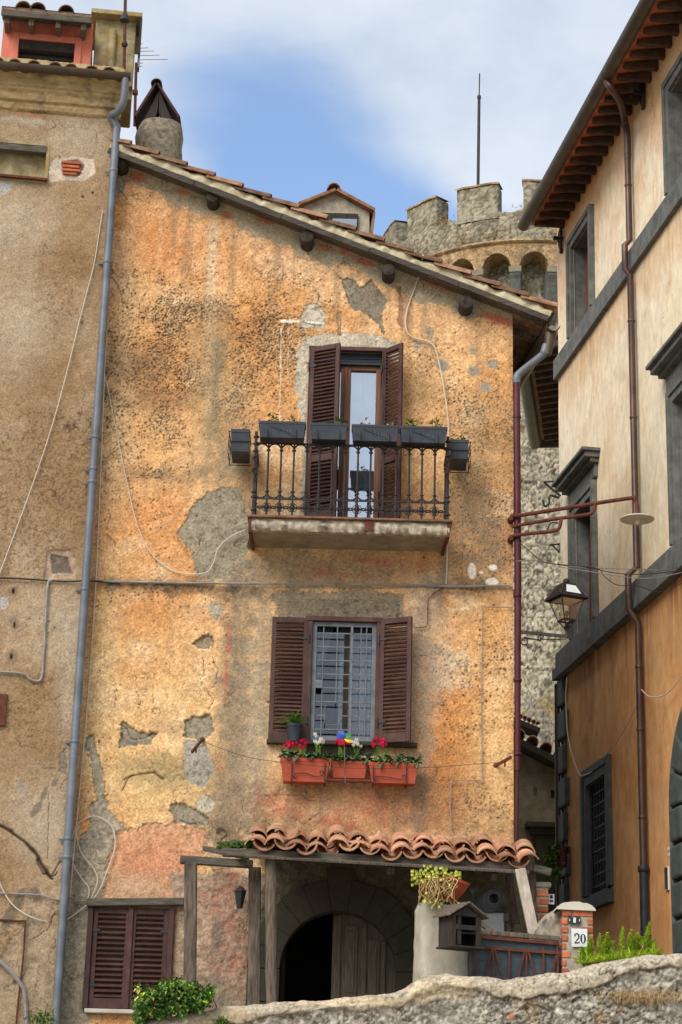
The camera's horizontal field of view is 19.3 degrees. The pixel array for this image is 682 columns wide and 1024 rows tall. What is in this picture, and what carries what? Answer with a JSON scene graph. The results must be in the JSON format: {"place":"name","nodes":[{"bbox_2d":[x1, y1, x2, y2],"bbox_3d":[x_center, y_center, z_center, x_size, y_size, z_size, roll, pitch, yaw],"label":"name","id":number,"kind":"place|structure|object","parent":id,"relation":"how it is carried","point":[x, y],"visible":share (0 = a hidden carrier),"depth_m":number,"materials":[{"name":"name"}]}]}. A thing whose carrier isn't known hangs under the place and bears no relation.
{"place":"outdoors","nodes":[
{"label":"outdoors","id":0,"kind":"place"},
{"bbox_2d":[0,0,638,235],"label":"sky","id":1,"kind":"structure","parent":0,"point":[288,100],"materials":[{"name":"blue"}]},
{"bbox_2d":[336,731,351,783],"bbox_3d":[0.033,2.794,22.961,0.186,0.617,0.054,2,-18,0],"label":"pinwheel","id":2,"kind":"object","parent":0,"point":[342,736],"visible":1,"depth_m":23.02,"materials":[{"name":"multicoloured plastic"}]},
{"bbox_2d":[413,900,468,981],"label":"gate pillar","id":3,"kind":"structure","parent":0,"point":[430,958],"depth_m":20.63,"materials":[{"name":"grey paint"}]},
{"bbox_2d":[410,864,469,910],"bbox_3d":[1.028,3.908,20.859,0.633,0.505,0.438,2,-18,0],"label":"succulent pot","id":4,"kind":"object","parent":3,"relation":"on","point":[450,888],"visible":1,"depth_m":20.75,"materials":[{"name":"ceramic"}]},
{"bbox_2d":[433,901,488,951],"bbox_3d":[1.215,4.202,20.412,0.470,0.461,0.345,11,-21,-26],"label":"mailbox","id":5,"kind":"object","parent":3,"relation":"attached to","point":[459,926],"visible":1,"depth_m":20.35,"materials":[{"name":"grey wood"}]},
{"bbox_2d":[481,920,494,930],"bbox_3d":[1.502,4.327,21.001,0.309,0.256,0.068,-6,-20,20],"label":"leaning batten","id":6,"kind":"object","parent":3,"relation":"attached to","point":[484,926],"visible":0.31,"depth_m":20.97,"materials":[{"name":"grey wood"}]},
{"bbox_2d":[469,930,559,979],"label":"metal gate","id":7,"kind":"structure","parent":3,"relation":"attached to","point":[505,956],"depth_m":20.68,"materials":[{"name":"metal"}]},
{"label":"alley path","id":8,"kind":"structure","parent":0,"visible":0},
{"bbox_2d":[513,729,561,938],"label":"alley house","id":9,"kind":"structure","parent":8,"relation":"on","point":[536,820],"depth_m":32.14,"materials":[{"name":"beige paint"}]},
{"bbox_2d":[513,711,540,736],"bbox_3d":[3.066,3.536,33.847,0.540,0.459,0.588,2,-18,0],"label":"tiled ledge","id":10,"kind":"object","parent":9,"relation":"on","point":[528,728],"visible":0.57,"depth_m":33.59,"materials":[{"name":"brown tile"}]},
{"bbox_2d":[546,860,555,912],"bbox_3d":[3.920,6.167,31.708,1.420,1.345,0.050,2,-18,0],"label":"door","id":11,"kind":"structure","parent":9,"relation":"in","point":[552,890],"depth_m":31.73,"materials":[{"name":"brown wood"}]},
{"label":"ground","id":12,"kind":"structure","parent":0,"visible":0},
{"bbox_2d":[383,179,560,754],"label":"castle tower","id":13,"kind":"structure","parent":12,"relation":"on","point":[483,236],"depth_m":71.02,"materials":[{"name":"stone"}]},
{"bbox_2d":[477,73,480,184],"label":"lightning rod","id":14,"kind":"object","parent":13,"relation":"on","point":[478,137],"visible":1,"depth_m":72.98,"materials":[{"name":"metal"}]},
{"bbox_2d":[520,332,558,448],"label":"alley house","id":15,"kind":"structure","parent":12,"relation":"on","point":[539,390],"depth_m":38.78,"materials":[{"name":"wood"}]},
{"bbox_2d":[517,0,681,963],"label":"ochre palazzo","id":16,"kind":"structure","parent":12,"relation":"on","point":[606,200],"depth_m":27.17,"materials":[{"name":"paint"}]},
{"bbox_2d":[542,480,560,552],"bbox_3d":[3.180,0.062,30.359,0.297,1.160,0.036,2,-18,0],"label":"iron scroll bracket","id":17,"kind":"object","parent":16,"relation":"attached to","point":[548,503],"visible":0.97,"depth_m":30.42,"materials":[{"name":"black metal"}]},
{"bbox_2d":[541,827,569,885],"bbox_3d":[2.940,4.707,27.465,0.399,0.835,0.454,2,-18,0],"label":"hanging pot","id":18,"kind":"object","parent":16,"relation":"hanging from","point":[558,855],"visible":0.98,"depth_m":27.45,"materials":[{"name":"green plant"}]},
{"bbox_2d":[516,560,674,570],"bbox_3d":[3.111,0.650,24.128,2.137,0.114,0.015,6,-19,-14],"label":"wire","id":19,"kind":"object","parent":16,"relation":"attached to","point":[601,568],"visible":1,"depth_m":24.15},
{"bbox_2d":[518,541,681,574],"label":"wire","id":20,"kind":"object","parent":16,"relation":"attached to","point":[601,570],"visible":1,"depth_m":24.02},
{"bbox_2d":[565,677,635,775],"bbox_3d":[3.547,2.643,27.298,0.066,1.596,3.452,5,-19,-9],"label":"cable","id":21,"kind":"object","parent":16,"relation":"attached to","point":[568,735],"visible":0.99,"depth_m":28.34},
{"bbox_2d":[557,564,681,591],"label":"wire","id":22,"kind":"object","parent":16,"relation":"attached to","point":[616,584],"visible":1,"depth_m":23.95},
{"bbox_2d":[557,566,681,578],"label":"wire","id":23,"kind":"object","parent":16,"relation":"attached to","point":[618,576],"visible":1,"depth_m":23.98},
{"bbox_2d":[641,676,681,697],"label":"cable","id":24,"kind":"object","parent":16,"relation":"attached to","point":[664,694],"visible":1,"depth_m":24.54,"materials":[{"name":"beige plastic"}]},
{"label":"terrace","id":25,"kind":"structure","parent":0,"visible":0},
{"bbox_2d":[24,1002,65,1023],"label":"weed","id":26,"kind":"object","parent":25,"relation":"on","point":[38,1020],"visible":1,"depth_m":21.27,"materials":[{"name":"green plant"}]},
{"bbox_2d":[0,1,142,1023],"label":"beige house","id":27,"kind":"structure","parent":25,"relation":"on","point":[65,110],"depth_m":24.26,"materials":[{"name":"paint"}]},
{"bbox_2d":[0,919,25,1023],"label":"pipe","id":28,"kind":"object","parent":27,"relation":"attached to","point":[13,920],"visible":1,"depth_m":22.22,"materials":[{"name":"metal"}]},
{"bbox_2d":[0,960,27,1023],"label":"conduit","id":29,"kind":"object","parent":27,"relation":"attached to","point":[11,972],"visible":1,"depth_m":22.11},
{"bbox_2d":[0,579,51,681],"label":"conduit","id":30,"kind":"object","parent":27,"relation":"attached to","point":[43,659],"visible":1,"depth_m":23.31,"materials":[{"name":"grey plastic"}]},
{"bbox_2d":[0,892,85,901],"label":"conduit","id":31,"kind":"object","parent":27,"relation":"attached to","point":[43,896],"visible":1,"depth_m":22.45,"materials":[{"name":"grey plastic"}]},
{"bbox_2d":[0,210,102,572],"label":"cable","id":32,"kind":"object","parent":27,"relation":"attached to","point":[59,398],"visible":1,"depth_m":24.30,"materials":[{"name":"beige plastic"}]},
{"bbox_2d":[0,577,120,584],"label":"cable","id":33,"kind":"object","parent":27,"relation":"attached to","point":[54,580],"visible":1,"depth_m":23.59,"materials":[{"name":"grey plastic"}]},
{"bbox_2d":[69,335,106,896],"bbox_3d":[-2.955,-0.087,24.205,0.150,9.358,0.018,2,-18,0],"label":"cable","id":34,"kind":"object","parent":27,"relation":"attached to","point":[92,626],"visible":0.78,"depth_m":23.72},
{"bbox_2d":[119,0,129,68],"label":"antenna","id":35,"kind":"object","parent":27,"relation":"attached to","point":[124,18],"visible":0.98,"depth_m":27.15,"materials":[{"name":"metal"}]},
{"bbox_2d":[132,43,167,126],"bbox_3d":[-2.640,-5.866,27.297,0.494,1.388,0.255,-9,-21,30],"label":"antenna","id":36,"kind":"object","parent":27,"relation":"attached to","point":[135,89],"visible":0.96,"depth_m":27.30,"materials":[{"name":"metal"}]},
{"bbox_2d":[105,376,244,574],"bbox_3d":[-2.067,-1.883,24.810,1.956,5.522,0.014,2,-18,0],"label":"cable","id":37,"kind":"object","parent":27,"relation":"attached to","point":[133,509],"visible":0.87,"depth_m":24.11,"materials":[{"name":"beige plastic"}]},
{"bbox_2d":[60,78,559,1023],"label":"orange house","id":38,"kind":"structure","parent":25,"relation":"on","point":[234,304],"depth_m":23.93,"materials":[{"name":"paint"}]},
{"bbox_2d":[0,816,115,921],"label":"cable","id":39,"kind":"object","parent":38,"relation":"attached to","point":[13,905],"visible":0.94,"depth_m":22.78,"materials":[{"name":"grey plastic"}]},
{"bbox_2d":[76,825,97,897],"bbox_3d":[-2.893,3.991,22.850,0.290,0.855,0.016,2,-18,0],"label":"cable","id":40,"kind":"object","parent":38,"relation":"attached to","point":[87,861],"visible":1,"depth_m":22.85,"materials":[{"name":"grey plastic"}]},
{"bbox_2d":[191,737,204,752],"bbox_3d":[-1.644,2.679,23.114,0.058,0.279,0.449,-1,-19,8],"label":"clothes line bracket","id":41,"kind":"object","parent":38,"relation":"attached to","point":[201,740],"visible":0.99,"depth_m":23.09,"materials":[{"name":"metal"}]},
{"bbox_2d":[227,422,252,465],"bbox_3d":[-1.209,-0.827,24.153,0.274,0.439,0.466,2,-18,0],"label":"planter","id":42,"kind":"object","parent":38,"relation":"attached to","point":[239,448],"visible":1,"depth_m":23.95,"materials":[{"name":"plastic"}]},
{"bbox_2d":[234,886,246,908],"bbox_3d":[-1.146,4.347,22.665,0.135,0.250,0.232,6,-19,-14],"label":"wall lantern","id":43,"kind":"object","parent":38,"relation":"attached to","point":[240,892],"depth_m":22.59,"materials":[{"name":"black metal"}]},
{"bbox_2d":[233,912,247,942],"bbox_3d":[-1.115,4.677,22.467,0.274,0.400,0.187,2,-18,0],"label":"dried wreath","id":44,"kind":"object","parent":43,"relation":"hanging from","point":[244,926],"visible":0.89,"depth_m":22.47,"materials":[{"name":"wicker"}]},
{"bbox_2d":[259,413,305,442],"bbox_3d":[-0.695,-1.004,23.827,0.559,0.345,0.247,2,-18,0],"label":"planter","id":45,"kind":"object","parent":38,"relation":"attached to","point":[289,431],"visible":1,"depth_m":23.73,"materials":[{"name":"plastic"}]},
{"bbox_2d":[279,946,286,1001],"bbox_3d":[-0.674,5.648,23.008,0.050,1.500,0.600,2,-18,0],"label":"open door leaf","id":46,"kind":"structure","parent":38,"relation":"in","point":[283,962],"depth_m":22.83,"materials":[{"name":"brown wood"}]},
{"bbox_2d":[275,707,311,742],"bbox_3d":[-0.538,2.461,23.227,0.435,0.395,0.408,17,-24,-39],"label":"potted plant","id":47,"kind":"object","parent":38,"relation":"attached to","point":[293,728],"visible":1,"depth_m":23.14,"materials":[{"name":"green plant"}]},
{"bbox_2d":[97,580,512,587],"bbox_3d":[-0.435,0.850,23.916,4.974,0.103,0.028,2,-18,0],"label":"conduit","id":48,"kind":"object","parent":38,"relation":"attached to","point":[355,584],"visible":1,"depth_m":23.91,"materials":[{"name":"grey plastic"}]},
{"bbox_2d":[311,365,345,516],"bbox_3d":[-0.165,-0.802,24.631,0.403,2.130,0.050,2,-18,0],"label":"balcony door","id":49,"kind":"structure","parent":38,"relation":"in","point":[342,368],"depth_m":24.74,"materials":[{"name":"brown wood"}]},
{"bbox_2d":[311,416,348,443],"bbox_3d":[-0.134,-0.973,23.821,0.452,0.324,0.247,2,-18,0],"label":"planter","id":50,"kind":"object","parent":38,"relation":"attached to","point":[328,433],"visible":1,"depth_m":23.73,"materials":[{"name":"plastic"}]},
{"bbox_2d":[305,616,383,741],"bbox_3d":[0.029,1.959,23.556,0.914,1.489,0.120,2,-18,0],"label":"window frame","id":51,"kind":"structure","parent":38,"relation":"in","point":[311,619],"depth_m":23.60,"materials":[{"name":"brown paint"}]},
{"bbox_2d":[325,779,370,782],"bbox_3d":[0.076,3.092,23.075,0.560,0.070,0.262,2,-18,0],"label":"support rod","id":52,"kind":"object","parent":38,"relation":"attached to","point":[350,780],"visible":0.88,"depth_m":22.95,"materials":[{"name":"metal"}]},
{"bbox_2d":[276,733,335,786],"bbox_3d":[-0.391,2.837,23.096,0.720,0.590,0.312,2,-18,0],"label":"flower box","id":53,"kind":"object","parent":52,"relation":"attached to","point":[305,773],"visible":1,"depth_m":23.00,"materials":[{"name":"ceramic"}]},
{"bbox_2d":[365,737,423,788],"bbox_3d":[0.608,2.876,23.094,0.690,0.547,0.309,2,-18,0],"label":"flower box","id":54,"kind":"object","parent":52,"relation":"attached to","point":[405,775],"visible":0.99,"depth_m":23.00,"materials":[{"name":"ceramic"}]},
{"bbox_2d":[329,737,371,779],"bbox_3d":[0.110,2.834,23.155,0.535,0.482,0.270,2,-18,0],"label":"flower box","id":55,"kind":"object","parent":38,"relation":"attached to","point":[351,770],"visible":0.98,"depth_m":23.07,"materials":[{"name":"ceramic"}]},
{"bbox_2d":[203,741,497,768],"bbox_3d":[0.105,2.801,23.019,3.384,0.291,0.116,2,-18,0],"label":"clothes line","id":56,"kind":"object","parent":38,"relation":"attached to","point":[356,768],"visible":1,"depth_m":22.95,"materials":[{"name":"grey"}]},
{"bbox_2d":[345,366,380,517],"bbox_3d":[0.257,-0.791,24.631,0.427,2.130,0.050,2,-18,0],"label":"balcony door","id":57,"kind":"structure","parent":38,"relation":"in","point":[363,389],"depth_m":24.71,"materials":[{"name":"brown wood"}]},
{"bbox_2d":[331,913,395,999],"bbox_3d":[0.266,5.372,22.745,0.755,1.685,0.070,2,-18,0],"label":"arched door","id":58,"kind":"structure","parent":38,"relation":"in","point":[363,963],"depth_m":22.81,"materials":[{"name":"brown wood"}]},
{"bbox_2d":[351,417,398,445],"bbox_3d":[0.405,-0.960,23.822,0.560,0.339,0.247,2,-18,0],"label":"planter","id":59,"kind":"object","parent":38,"relation":"attached to","point":[368,434],"visible":1,"depth_m":23.73,"materials":[{"name":"plastic"}]},
{"bbox_2d":[400,417,447,448],"bbox_3d":[0.977,-0.950,23.824,0.560,0.358,0.247,2,-18,0],"label":"planter","id":60,"kind":"object","parent":38,"relation":"attached to","point":[430,435],"visible":1,"depth_m":23.73,"materials":[{"name":"plastic"}]},
{"bbox_2d":[405,255,448,435],"bbox_3d":[1.066,-1.961,24.709,0.571,2.472,0.360,2,-18,0],"label":"cable","id":61,"kind":"object","parent":38,"relation":"attached to","point":[432,345],"visible":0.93,"depth_m":24.89,"materials":[{"name":"beige plastic"}]},
{"bbox_2d":[417,587,443,627],"bbox_3d":[1.060,1.126,23.837,0.370,0.535,0.010,2,-18,0],"label":"cable","id":62,"kind":"object","parent":38,"relation":"attached to","point":[427,609],"visible":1,"depth_m":23.81,"materials":[{"name":"metal"}]},
{"bbox_2d":[445,547,447,583],"bbox_3d":[1.260,0.576,24.022,0.030,0.591,0.018,2,-18,0],"label":"cable","id":63,"kind":"object","parent":38,"relation":"attached to","point":[446,563],"visible":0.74,"depth_m":24.01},
{"bbox_2d":[449,434,470,473],"bbox_3d":[1.413,-0.724,24.142,0.274,0.406,0.466,2,-18,0],"label":"planter","id":64,"kind":"object","parent":38,"relation":"attached to","point":[459,453],"visible":0.91,"depth_m":23.94,"materials":[{"name":"plastic"}]},
{"bbox_2d":[450,606,511,835],"bbox_3d":[1.635,2.412,23.415,0.721,2.742,0.012,2,-18,0],"label":"cable","id":65,"kind":"object","parent":38,"relation":"attached to","point":[481,714],"visible":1,"depth_m":23.41,"materials":[{"name":"grey plastic"}]},
{"bbox_2d":[493,756,511,767],"bbox_3d":[1.850,2.885,23.080,0.059,0.094,0.462,7,-19,-16],"label":"clothes line bracket","id":66,"kind":"object","parent":38,"relation":"attached to","point":[504,761],"visible":1,"depth_m":23.05,"materials":[{"name":"metal"}]},
{"bbox_2d":[518,578,588,645],"bbox_3d":[2.497,1.168,23.652,0.794,0.832,0.466,5,-19,-10],"label":"hanging lantern","id":67,"kind":"object","parent":38,"relation":"attached to","point":[566,592],"visible":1,"depth_m":23.64,"materials":[{"name":"metal"}]},
{"bbox_2d":[507,496,653,543],"bbox_3d":[2.875,0.072,24.051,1.746,0.592,0.410,2,-18,0],"label":"disc street lamp","id":68,"kind":"object","parent":38,"relation":"attached to","point":[637,518],"visible":1,"depth_m":24.05,"materials":[{"name":"metal"}]},
{"bbox_2d":[180,823,551,1012],"bbox_3d":[0.226,4.535,21.793,3.987,2.475,1.804,2,-18,0],"label":"porch canopy","id":69,"kind":"object","parent":25,"relation":"on","point":[270,846],"visible":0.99,"depth_m":21.49,"materials":[{"name":"tile"}]},
{"bbox_2d":[143,953,681,1023],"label":"retaining wall","id":70,"kind":"structure","parent":25,"relation":"on","point":[571,997],"depth_m":19.77,"materials":[{"name":"grey stone"}]},
{"bbox_2d":[130,975,217,1023],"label":"ivy bush","id":71,"kind":"object","parent":70,"relation":"on","point":[187,997],"visible":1,"depth_m":19.65,"materials":[{"name":"green plant"}]},
{"bbox_2d":[212,1015,231,1023],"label":"weed","id":72,"kind":"object","parent":70,"relation":"on","point":[218,1021],"visible":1,"depth_m":19.61,"materials":[{"name":"green plant"}]},
{"bbox_2d":[570,922,664,966],"bbox_3d":[2.811,4.376,20.379,1.025,0.458,0.467,2,-18,0],"label":"foxtail fern","id":73,"kind":"object","parent":70,"relation":"on","point":[606,950],"visible":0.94,"depth_m":20.39,"materials":[{"name":"green plant"}]},
{"bbox_2d":[596,985,681,1008],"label":"dry grass","id":74,"kind":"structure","parent":70,"relation":"on","point":[641,994],"depth_m":19.74,"materials":[{"name":"plant"}]},
{"bbox_2d":[481,913,509,936],"bbox_3d":[1.666,5.178,22.058,0.356,1.488,0.500,2,-18,0],"label":"white cabinet","id":75,"kind":"object","parent":25,"relation":"on","point":[497,921],"visible":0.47,"depth_m":22.03,"materials":[{"name":"metal"}]},
{"bbox_2d":[475,887,503,912],"bbox_3d":[1.628,4.276,22.101,0.248,0.258,0.394,6,-19,-12],"label":"metal drum","id":76,"kind":"object","parent":75,"relation":"on","point":[490,900],"visible":0.98,"depth_m":21.97,"materials":[{"name":"metal"}]},
{"bbox_2d":[470,888,477,904],"bbox_3d":[1.466,4.293,22.192,0.089,0.278,0.089,2,-18,0],"label":"tap stand","id":77,"kind":"object","parent":76,"relation":"attached to","point":[473,891],"visible":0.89,"depth_m":22.19,"materials":[{"name":"metal"}]},
{"bbox_2d":[536,882,553,922],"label":"brick pier","id":78,"kind":"structure","parent":25,"relation":"on","point":[544,898],"depth_m":21.43,"materials":[{"name":"orange brick"}]},
{"bbox_2d":[534,901,595,972],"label":"brick pillar","id":79,"kind":"structure","parent":25,"relation":"on","point":[554,922],"depth_m":20.72,"materials":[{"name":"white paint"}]},
{"bbox_2d":[568,916,580,923],"bbox_3d":[2.402,4.200,20.685,0.125,0.073,0.025,2,-18,0],"label":"bell plate","id":80,"kind":"object","parent":79,"relation":"attached to","point":[574,920],"visible":1,"depth_m":20.68,"materials":[{"name":"black metal"}]},
{"bbox_2d":[571,929,587,946],"bbox_3d":[2.447,4.370,20.633,0.164,0.185,0.016,2,-18,0],"label":"house number plate","id":81,"kind":"object","parent":79,"relation":"attached to","point":[578,937],"visible":1,"depth_m":20.63,"materials":[{"name":"white ceramic"}]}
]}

